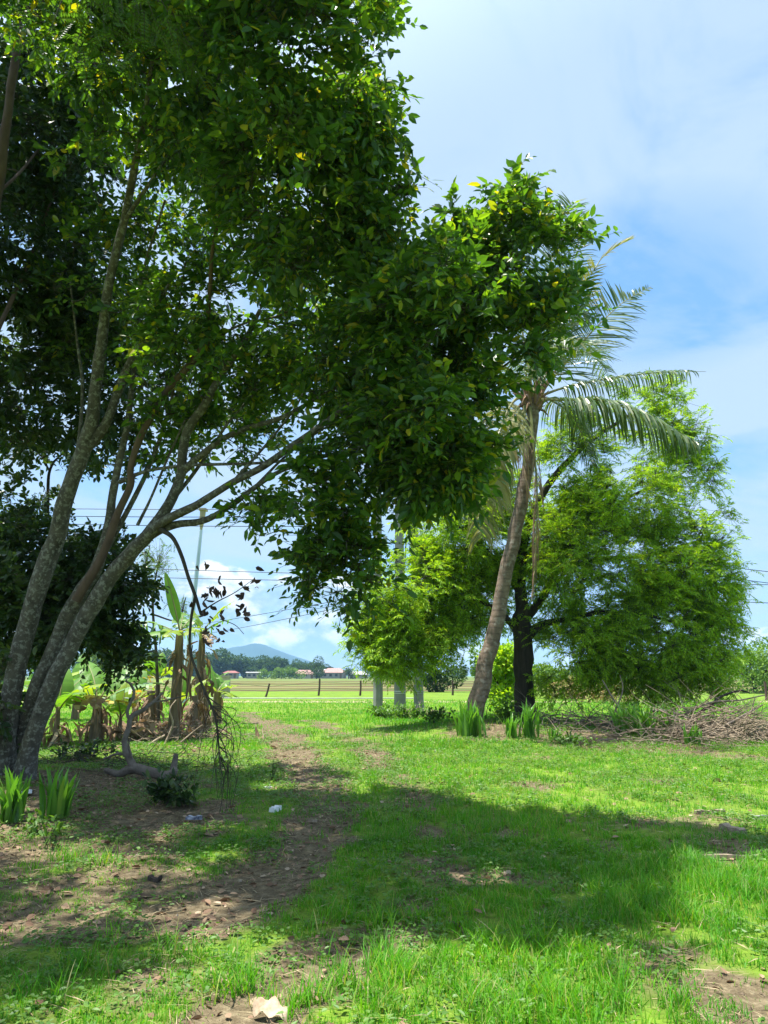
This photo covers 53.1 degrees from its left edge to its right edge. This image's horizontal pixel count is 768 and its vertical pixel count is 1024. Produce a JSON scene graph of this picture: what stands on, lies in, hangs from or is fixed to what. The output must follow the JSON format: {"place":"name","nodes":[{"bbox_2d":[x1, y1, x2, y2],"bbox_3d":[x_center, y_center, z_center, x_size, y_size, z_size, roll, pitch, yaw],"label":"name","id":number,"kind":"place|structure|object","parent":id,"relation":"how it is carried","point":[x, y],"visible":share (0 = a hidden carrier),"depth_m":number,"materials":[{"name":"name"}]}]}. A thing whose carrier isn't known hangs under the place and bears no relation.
{"place":"outdoors","nodes":[
{"label":"outdoors","id":0,"kind":"place"},
{"bbox_2d":[77,524,298,526],"bbox_3d":[-10.834,0.316,28.358,21.347,1.285,0.025,-3,-12,12],"label":"power line","id":1,"kind":"object","parent":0,"point":[206,526],"visible":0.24,"depth_m":27.26,"materials":[{"name":"black metal"}]},
{"bbox_2d":[220,675,231,697],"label":"concrete pillar","id":2,"kind":"structure","parent":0,"point":[226,677],"depth_m":39.86,"materials":[{"name":"grey concrete"}]},
{"bbox_2d":[51,712,526,1023],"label":"dirt track","id":3,"kind":"structure","parent":0,"point":[270,893],"depth_m":5.14,"materials":[{"name":"soil"}]},
{"bbox_2d":[147,874,162,882],"bbox_3d":[-1.584,2.534,5.322,0.090,0.045,0.055,-4,-13,20],"label":"bark piece","id":4,"kind":"object","parent":3,"relation":"on","point":[152,878],"visible":1,"depth_m":5.31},
{"bbox_2d":[253,996,287,1020],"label":"dry leaf","id":5,"kind":"object","parent":3,"relation":"on","point":[271,1007],"visible":0.97,"depth_m":3.24,"materials":[{"name":"beige plant"}]},
{"bbox_2d":[218,643,369,675],"bbox_3d":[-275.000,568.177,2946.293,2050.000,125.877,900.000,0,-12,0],"label":"mountain","id":6,"kind":"structure","parent":0,"point":[254,650],"depth_m":2836.22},
{"bbox_2d":[0,676,767,1023],"bbox_3d":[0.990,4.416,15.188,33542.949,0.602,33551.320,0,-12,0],"label":"ground","id":7,"kind":"structure","parent":0,"point":[754,1000],"depth_m":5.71,"materials":[{"name":"green plant"}]},
{"bbox_2d":[0,766,31,823],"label":"spider lily","id":8,"kind":"object","parent":7,"relation":"on","point":[13,800],"visible":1,"depth_m":7.19,"materials":[{"name":"green plant"}]},
{"bbox_2d":[20,808,56,835],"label":"plant","id":9,"kind":"object","parent":7,"relation":"on","point":[38,820],"visible":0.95,"depth_m":6.74,"materials":[{"name":"green plant"}]},
{"bbox_2d":[1,669,78,691],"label":"banana plant","id":10,"kind":"object","parent":7,"relation":"on","point":[26,682],"visible":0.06,"depth_m":14.56,"materials":[{"name":"green plant"}]},
{"bbox_2d":[28,815,69,847],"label":"plant","id":11,"kind":"object","parent":7,"relation":"on","point":[56,829],"visible":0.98,"depth_m":6.37,"materials":[{"name":"green plant"}]},
{"bbox_2d":[42,730,69,747],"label":"banana plant","id":12,"kind":"object","parent":7,"relation":"on","point":[57,735],"visible":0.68,"depth_m":12.90,"materials":[{"name":"brown plant"}]},
{"bbox_2d":[33,766,80,819],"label":"spider lily","id":13,"kind":"object","parent":7,"relation":"on","point":[59,799],"visible":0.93,"depth_m":7.32,"materials":[{"name":"green plant"}]},
{"bbox_2d":[23,669,106,742],"bbox_3d":[-5.532,3.293,13.088,1.595,1.358,1.135,6,-13,-26],"label":"banana plant","id":14,"kind":"object","parent":7,"relation":"on","point":[71,689],"visible":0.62,"depth_m":13.23,"materials":[{"name":"green plant"}]},
{"bbox_2d":[40,737,121,760],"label":"plant","id":15,"kind":"object","parent":7,"relation":"on","point":[83,750],"visible":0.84,"depth_m":11.38,"materials":[{"name":"green plant"}]},
{"bbox_2d":[0,441,170,752],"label":"bushy tree","id":16,"kind":"object","parent":7,"relation":"on","point":[21,525],"visible":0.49,"depth_m":10.70,"materials":[{"name":"green plant"}]},
{"bbox_2d":[69,654,111,720],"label":"banana plant","id":17,"kind":"object","parent":7,"relation":"on","point":[75,714],"visible":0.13,"depth_m":19.82,"materials":[{"name":"green plant"}]},
{"bbox_2d":[73,662,165,743],"bbox_3d":[-5.079,3.471,13.755,1.856,1.614,1.352,-7,-14,29],"label":"banana plant","id":18,"kind":"object","parent":7,"relation":"on","point":[100,714],"visible":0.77,"depth_m":13.58,"materials":[{"name":"green plant"}]},
{"bbox_2d":[84,643,160,688],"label":"shrub","id":19,"kind":"object","parent":7,"relation":"on","point":[96,661],"visible":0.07,"depth_m":67.45,"materials":[{"name":"green plant"}]},
{"bbox_2d":[103,682,154,739],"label":"banana plant","id":20,"kind":"object","parent":7,"relation":"on","point":[115,709],"visible":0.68,"depth_m":14.09,"materials":[{"name":"green plant"}]},
{"bbox_2d":[115,664,169,725],"bbox_3d":[-5.687,4.189,17.357,1.524,1.552,1.187,0,-12,0],"label":"banana plant","id":21,"kind":"object","parent":7,"relation":"on","point":[143,680],"visible":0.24,"depth_m":17.69,"materials":[{"name":"green plant"}]},
{"bbox_2d":[103,680,185,779],"bbox_3d":[-3.080,2.789,9.910,1.003,1.218,0.602,0,-12,0],"label":"fallen branch","id":22,"kind":"object","parent":7,"relation":"on","point":[133,766],"visible":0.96,"depth_m":9.66,"materials":[{"name":"wood"}]},
{"bbox_2d":[0,0,292,490],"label":"shade tree","id":23,"kind":"object","parent":7,"relation":"on","point":[30,188],"visible":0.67,"depth_m":10.23,"materials":[{"name":"green plant"}]},
{"bbox_2d":[133,691,169,730],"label":"banana plant","id":24,"kind":"object","parent":7,"relation":"on","point":[151,710],"visible":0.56,"depth_m":15.18,"materials":[{"name":"brown plant"}]},
{"bbox_2d":[141,652,172,705],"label":"banana plant","id":25,"kind":"object","parent":7,"relation":"on","point":[161,671],"visible":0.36,"depth_m":19.97,"materials":[{"name":"green plant"}]},
{"bbox_2d":[60,719,262,740],"bbox_3d":[-4.531,4.141,14.584,3.975,0.480,2.638,5,-13,-22],"label":"fallen foliage","id":26,"kind":"object","parent":7,"relation":"on","point":[140,731],"visible":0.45,"depth_m":14.00,"materials":[{"name":"brown plant"}]},
{"bbox_2d":[136,537,189,730],"bbox_3d":[-4.466,2.450,15.264,1.481,3.913,0.732,-5,-13,21],"label":"feathery sapling","id":27,"kind":"object","parent":7,"relation":"on","point":[158,566],"visible":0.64,"depth_m":15.40,"materials":[{"name":"green plant"}]},
{"bbox_2d":[137,766,199,804],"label":"plant","id":28,"kind":"object","parent":7,"relation":"on","point":[159,789],"visible":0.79,"depth_m":8.00,"materials":[{"name":"green plant"}]},
{"bbox_2d":[129,572,208,741],"bbox_3d":[-4.120,2.674,14.422,1.266,3.150,1.306,-11,-16,43],"label":"banana plant","id":29,"kind":"object","parent":7,"relation":"on","point":[177,655],"visible":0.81,"depth_m":14.31,"materials":[{"name":"green plant"}]},
{"bbox_2d":[164,700,175,743],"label":"dead branch","id":30,"kind":"object","parent":7,"relation":"on","point":[170,731],"visible":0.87,"depth_m":13.23,"materials":[{"name":"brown wood"}]},
{"bbox_2d":[72,699,269,745],"bbox_3d":[-4.014,3.773,14.214,3.748,0.917,2.717,0,-12,0],"label":"brushwood","id":31,"kind":"object","parent":7,"relation":"on","point":[164,728],"visible":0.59,"depth_m":14.03,"materials":[{"name":"brown wood"}]},
{"bbox_2d":[38,720,306,773],"bbox_3d":[-3.635,3.294,10.972,4.946,0.655,2.792,-6,-13,26],"label":"brushwood","id":32,"kind":"object","parent":7,"relation":"on","point":[106,762],"visible":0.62,"depth_m":10.96,"materials":[{"name":"brown plant"}]},
{"bbox_2d":[163,779,198,807],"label":"plant","id":33,"kind":"object","parent":7,"relation":"on","point":[183,797],"visible":0.99,"depth_m":7.82,"materials":[{"name":"green plant"}]},
{"bbox_2d":[159,669,206,720],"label":"banana plant","id":34,"kind":"object","parent":7,"relation":"on","point":[183,686],"visible":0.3,"depth_m":15.86,"materials":[{"name":"green plant"}]},
{"bbox_2d":[180,696,206,737],"bbox_3d":[-3.669,3.966,14.675,0.620,0.890,0.742,0,-12,0],"label":"rock","id":35,"kind":"object","parent":7,"relation":"on","point":[193,715],"visible":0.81,"depth_m":14.61,"materials":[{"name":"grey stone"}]},
{"bbox_2d":[183,508,207,702],"bbox_3d":[-8.150,3.927,32.905,0.751,8.320,0.400,0,-12,0],"label":"street lamp","id":36,"kind":"object","parent":7,"relation":"on","point":[196,573],"visible":0.53,"depth_m":33.19,"materials":[{"name":"metal"}]},
{"bbox_2d":[179,753,233,766],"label":"plant","id":37,"kind":"object","parent":7,"relation":"on","point":[211,757],"visible":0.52,"depth_m":10.94,"materials":[{"name":"green plant"}]},
{"bbox_2d":[184,601,233,702],"bbox_3d":[-3.941,3.321,16.881,1.238,2.763,0.825,9,-15,-35],"label":"banana plant","id":38,"kind":"object","parent":7,"relation":"on","point":[200,654],"visible":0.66,"depth_m":16.85,"materials":[{"name":"green plant"}]},
{"bbox_2d":[198,699,219,730],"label":"banana plant","id":39,"kind":"object","parent":7,"relation":"on","point":[206,713],"visible":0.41,"depth_m":15.78,"materials":[{"name":"brown plant"}]},
{"bbox_2d":[207,669,238,723],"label":"banana plant","id":40,"kind":"object","parent":7,"relation":"on","point":[218,681],"visible":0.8,"depth_m":18.30,"materials":[{"name":"green plant"}]},
{"bbox_2d":[223,671,238,678],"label":"house","id":41,"kind":"structure","parent":7,"relation":"on","point":[235,674],"depth_m":320.51,"materials":[{"name":"paint"}]},
{"bbox_2d":[245,672,260,678],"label":"house","id":42,"kind":"structure","parent":7,"relation":"on","point":[251,675],"depth_m":335.50,"materials":[{"name":"metal"}]},
{"bbox_2d":[127,698,413,698],"bbox_3d":[-6.250,8.570,35.391,15.502,0.041,0.314,0,-12,0],"label":"pipe","id":43,"kind":"object","parent":7,"relation":"on","point":[301,698],"visible":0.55,"depth_m":35.30,"materials":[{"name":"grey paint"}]},
{"bbox_2d":[290,668,305,678],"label":"grove plant","id":44,"kind":"object","parent":7,"relation":"on","point":[295,675],"visible":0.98,"depth_m":293.01,"materials":[{"name":"green plant"}]},
{"bbox_2d":[294,670,314,678],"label":"house","id":45,"kind":"structure","parent":7,"relation":"on","point":[307,676],"depth_m":324.57,"materials":[{"name":"paint"}]},
{"bbox_2d":[0,0,621,812],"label":"narra tree","id":46,"kind":"object","parent":7,"relation":"on","point":[328,138],"visible":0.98,"depth_m":7.57,"materials":[{"name":"green plant"}]},
{"bbox_2d":[321,668,345,678],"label":"house","id":47,"kind":"structure","parent":7,"relation":"on","point":[333,673],"depth_m":338.61,"materials":[{"name":"paint"}]},
{"bbox_2d":[353,460,386,708],"bbox_3d":[-0.189,2.115,25.058,1.800,8.600,0.415,0,-12,0],"label":"utility pole","id":48,"kind":"object","parent":7,"relation":"on","point":[378,694],"visible":0.03,"depth_m":24.25,"materials":[{"name":"concrete"}]},
{"bbox_2d":[366,701,398,718],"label":"plant","id":49,"kind":"object","parent":7,"relation":"on","point":[378,713],"visible":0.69,"depth_m":20.26,"materials":[{"name":"green plant"}]},
{"bbox_2d":[0,749,765,1023],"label":"pebbles","id":50,"kind":"object","parent":7,"relation":"on","point":[239,895],"visible":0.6,"depth_m":6.00,"materials":[{"name":"stone"}]},
{"bbox_2d":[0,739,767,1023],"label":"leaf litter","id":51,"kind":"object","parent":7,"relation":"on","point":[310,954],"visible":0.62,"depth_m":5.65,"materials":[{"name":"brown plant"}]},
{"bbox_2d":[0,722,767,1023],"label":"straw","id":52,"kind":"object","parent":7,"relation":"on","point":[328,869],"visible":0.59,"depth_m":5.66,"materials":[{"name":"plant"}]},
{"bbox_2d":[0,690,767,691],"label":"field bund","id":53,"kind":"structure","parent":7,"relation":"on","point":[343,690],"depth_m":57.49,"materials":[{"name":"plant"}]},
{"bbox_2d":[26,685,760,686],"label":"field bund","id":54,"kind":"structure","parent":7,"relation":"on","point":[324,686],"depth_m":79.82,"materials":[{"name":"plant"}]},
{"bbox_2d":[394,497,405,706],"bbox_3d":[0.505,2.428,25.044,0.403,8.000,0.403,0,-12,0],"label":"utility pole","id":55,"kind":"object","parent":7,"relation":"on","point":[399,696],"visible":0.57,"depth_m":24.96,"materials":[{"name":"concrete"}]},
{"bbox_2d":[381,703,435,718],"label":"plant","id":56,"kind":"object","parent":7,"relation":"on","point":[401,711],"visible":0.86,"depth_m":19.71,"materials":[{"name":"green plant"}]},
{"bbox_2d":[412,527,423,709],"bbox_3d":[1.055,2.042,25.126,0.440,8.805,0.343,0,-12,0],"label":"utility pole","id":57,"kind":"object","parent":7,"relation":"on","point":[419,698],"visible":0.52,"depth_m":24.21,"materials":[{"name":"concrete"}]},
{"bbox_2d":[417,706,457,722],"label":"plant","id":58,"kind":"object","parent":7,"relation":"on","point":[431,715],"visible":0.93,"depth_m":16.06,"materials":[{"name":"green plant"}]},
{"bbox_2d":[133,683,745,683],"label":"field bund","id":59,"kind":"structure","parent":7,"relation":"on","point":[311,683],"depth_m":111.64,"materials":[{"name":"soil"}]},
{"bbox_2d":[423,656,467,691],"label":"shrub","id":60,"kind":"object","parent":7,"relation":"on","point":[439,676],"visible":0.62,"depth_m":53.55,"materials":[{"name":"green plant"}]},
{"bbox_2d":[147,681,751,681],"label":"field bund","id":61,"kind":"structure","parent":7,"relation":"on","point":[315,681],"depth_m":147.91,"materials":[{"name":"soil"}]},
{"bbox_2d":[160,684,747,684],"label":"field bund","id":62,"kind":"structure","parent":7,"relation":"on","point":[322,684],"depth_m":96.18,"materials":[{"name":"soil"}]},
{"bbox_2d":[149,688,761,688],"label":"field bund","id":63,"kind":"structure","parent":7,"relation":"on","point":[338,688],"depth_m":67.91,"materials":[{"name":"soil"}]},
{"bbox_2d":[449,700,486,737],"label":"spider lily","id":64,"kind":"object","parent":7,"relation":"on","point":[469,724],"visible":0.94,"depth_m":13.79,"materials":[{"name":"green plant"}]},
{"bbox_2d":[465,639,510,694],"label":"shrub","id":65,"kind":"object","parent":7,"relation":"on","point":[474,660],"visible":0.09,"depth_m":47.16,"materials":[{"name":"green plant"}]},
{"bbox_2d":[230,679,767,700],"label":"wire fence","id":66,"kind":"object","parent":7,"relation":"on","point":[765,690],"visible":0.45,"depth_m":43.76,"materials":[{"name":"brown wood"}]},
{"bbox_2d":[484,692,520,722],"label":"plant","id":67,"kind":"object","parent":7,"relation":"on","point":[506,713],"visible":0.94,"depth_m":15.03,"materials":[{"name":"green plant"}]},
{"bbox_2d":[475,638,537,711],"bbox_3d":[3.602,4.654,21.457,2.109,2.233,1.554,7,-14,-29],"label":"shrub","id":68,"kind":"object","parent":7,"relation":"on","point":[503,664],"visible":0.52,"depth_m":21.17,"materials":[{"name":"green plant"}]},
{"bbox_2d":[495,711,521,738],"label":"spider lily","id":69,"kind":"object","parent":7,"relation":"on","point":[511,727],"visible":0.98,"depth_m":13.62,"materials":[{"name":"green plant"}]},
{"bbox_2d":[515,697,543,738],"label":"spider lily","id":70,"kind":"object","parent":7,"relation":"on","point":[528,729],"visible":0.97,"depth_m":13.71,"materials":[{"name":"green plant"}]},
{"bbox_2d":[331,367,763,720],"bbox_3d":[3.871,0.664,17.332,9.990,9.176,4.413,0,-12,0],"label":"tamarind tree","id":71,"kind":"object","parent":7,"relation":"on","point":[453,576],"visible":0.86,"depth_m":16.56,"materials":[{"name":"green plant"}]},
{"bbox_2d":[533,661,572,698],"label":"shrub","id":72,"kind":"object","parent":7,"relation":"on","point":[549,669],"visible":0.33,"depth_m":38.82,"materials":[{"name":"green plant"}]},
{"bbox_2d":[543,675,592,699],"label":"shrub","id":73,"kind":"object","parent":7,"relation":"on","point":[584,696],"visible":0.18,"depth_m":36.95,"materials":[{"name":"green plant"}]},
{"bbox_2d":[432,684,716,735],"bbox_3d":[3.907,3.882,15.704,5.847,1.186,3.721,0,-12,0],"label":"brushwood","id":74,"kind":"object","parent":7,"relation":"on","point":[567,719],"visible":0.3,"depth_m":15.58,"materials":[{"name":"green plant"}]},
{"bbox_2d":[549,728,605,747],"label":"plant","id":75,"kind":"object","parent":7,"relation":"on","point":[569,739],"visible":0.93,"depth_m":12.95,"materials":[{"name":"green plant"}]},
{"bbox_2d":[461,190,705,718],"bbox_3d":[3.900,-1.703,16.492,7.170,12.891,5.104,6,-13,-26],"label":"coconut palm","id":76,"kind":"object","parent":7,"relation":"on","point":[531,404],"visible":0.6,"depth_m":16.01,"materials":[{"name":"green plant"}]},
{"bbox_2d":[576,683,642,702],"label":"shrub","id":77,"kind":"object","parent":7,"relation":"on","point":[600,697],"visible":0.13,"depth_m":32.97,"materials":[{"name":"green plant"}]},
{"bbox_2d":[606,701,639,735],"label":"spider lily","id":78,"kind":"object","parent":7,"relation":"on","point":[621,713],"visible":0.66,"depth_m":14.32,"materials":[{"name":"green plant"}]},
{"bbox_2d":[621,703,656,737],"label":"spider lily","id":79,"kind":"object","parent":7,"relation":"on","point":[643,719],"visible":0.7,"depth_m":13.94,"materials":[{"name":"green plant"}]},
{"bbox_2d":[535,678,767,749],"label":"brushwood","id":80,"kind":"object","parent":7,"relation":"on","point":[743,730],"visible":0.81,"depth_m":13.76,"materials":[{"name":"brown wood"}]},
{"bbox_2d":[691,690,749,716],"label":"dead branch","id":81,"kind":"object","parent":80,"relation":"on","point":[726,694],"visible":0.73,"depth_m":14.79,"materials":[{"name":"brown wood"}]},
{"bbox_2d":[682,694,764,714],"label":"dead branch","id":82,"kind":"object","parent":80,"relation":"on","point":[723,701],"visible":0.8,"depth_m":14.56,"materials":[{"name":"brown wood"}]},
{"bbox_2d":[709,704,762,735],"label":"dead branch","id":83,"kind":"object","parent":80,"relation":"on","point":[733,721],"visible":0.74,"depth_m":13.69,"materials":[{"name":"wood"}]},
{"bbox_2d":[653,703,675,733],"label":"spider lily","id":84,"kind":"object","parent":7,"relation":"on","point":[660,717],"visible":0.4,"depth_m":14.30,"materials":[{"name":"green plant"}]},
{"bbox_2d":[681,722,701,744],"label":"spider lily","id":85,"kind":"object","parent":7,"relation":"on","point":[691,734],"visible":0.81,"depth_m":13.20,"materials":[{"name":"green plant"}]},
{"bbox_2d":[694,809,724,814],"bbox_3d":[3.207,2.952,7.569,0.300,0.047,0.071,2,-12,-8],"label":"wood piece","id":86,"kind":"object","parent":7,"relation":"on","point":[698,812],"visible":0.63,"depth_m":7.55,"materials":[{"name":"wood"}]},
{"bbox_2d":[708,647,751,691],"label":"shrub","id":87,"kind":"object","parent":7,"relation":"on","point":[736,677],"visible":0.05,"depth_m":57.92,"materials":[{"name":"green plant"}]},
{"bbox_2d":[719,823,746,834],"bbox_3d":[3.042,2.762,6.710,0.119,0.064,0.240,4,-13,-20],"label":"rock","id":88,"kind":"object","parent":7,"relation":"on","point":[729,827],"visible":0.69,"depth_m":6.68,"materials":[{"name":"grey stone"}]},
{"bbox_2d":[702,853,767,858],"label":"plank","id":89,"kind":"object","parent":7,"relation":"on","point":[724,855],"visible":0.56,"depth_m":5.82,"materials":[{"name":"brown wood"}]},
{"bbox_2d":[717,640,767,693],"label":"shrub","id":90,"kind":"object","parent":7,"relation":"on","point":[757,673],"visible":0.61,"depth_m":50.06,"materials":[{"name":"green plant"}]},
{"bbox_2d":[748,636,767,689],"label":"shrub","id":91,"kind":"object","parent":7,"relation":"on","point":[761,642],"visible":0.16,"depth_m":57.98,"materials":[{"name":"green plant"}]},
{"bbox_2d":[0,0,767,675],"label":"sky","id":92,"kind":"structure","parent":0,"point":[652,113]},
{"bbox_2d":[5,807,767,1023],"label":"tall grass","id":93,"kind":"structure","parent":0,"point":[378,964],"depth_m":3.79,"materials":[{"name":"green plant"}]},
{"bbox_2d":[25,677,763,682],"bbox_3d":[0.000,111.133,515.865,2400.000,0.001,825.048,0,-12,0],"label":"field","id":94,"kind":"structure","parent":0,"point":[315,679],"depth_m":191.00,"materials":[{"name":"green plant"}]},
{"bbox_2d":[154,649,183,677],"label":"forest tree","id":95,"kind":"object","parent":94,"relation":"on","point":[167,652],"visible":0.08,"depth_m":380.35,"materials":[{"name":"green plant"}]},
{"bbox_2d":[193,647,230,676],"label":"forest tree","id":96,"kind":"object","parent":94,"relation":"on","point":[219,664],"visible":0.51,"depth_m":379.83,"materials":[{"name":"green plant"}]},
{"bbox_2d":[222,653,255,675],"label":"forest tree","id":97,"kind":"object","parent":94,"relation":"on","point":[233,664],"visible":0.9,"depth_m":380.16,"materials":[{"name":"green plant"}]},
{"bbox_2d":[235,656,255,677],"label":"forest tree","id":98,"kind":"object","parent":94,"relation":"on","point":[241,671],"visible":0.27,"depth_m":391.56,"materials":[{"name":"green plant"}]},
{"bbox_2d":[250,655,283,675],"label":"forest tree","id":99,"kind":"object","parent":94,"relation":"on","point":[260,665],"visible":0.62,"depth_m":393.74,"materials":[{"name":"green plant"}]},
{"bbox_2d":[263,657,289,677],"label":"forest tree","id":100,"kind":"object","parent":94,"relation":"on","point":[272,666],"visible":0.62,"depth_m":389.51,"materials":[{"name":"green plant"}]},
{"bbox_2d":[294,661,311,670],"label":"forest tree","id":101,"kind":"object","parent":94,"relation":"on","point":[300,666],"visible":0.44,"depth_m":374.13,"materials":[{"name":"green plant"}]},
{"bbox_2d":[302,656,325,678],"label":"round tree","id":102,"kind":"object","parent":94,"relation":"on","point":[318,670],"visible":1,"depth_m":303.52,"materials":[{"name":"green plant"}]},
{"bbox_2d":[343,667,355,678],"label":"round tree","id":103,"kind":"object","parent":94,"relation":"on","point":[347,672],"visible":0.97,"depth_m":292.93,"materials":[{"name":"green plant"}]},
{"bbox_2d":[110,689,748,690],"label":"field","id":104,"kind":"structure","parent":0,"point":[334,689],"depth_m":63.84,"materials":[{"name":"green plant"}]},
{"bbox_2d":[121,685,742,685],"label":"field","id":105,"kind":"structure","parent":0,"point":[322,685],"depth_m":90.64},
{"bbox_2d":[119,687,752,687],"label":"field","id":106,"kind":"structure","parent":0,"point":[327,687],"depth_m":74.94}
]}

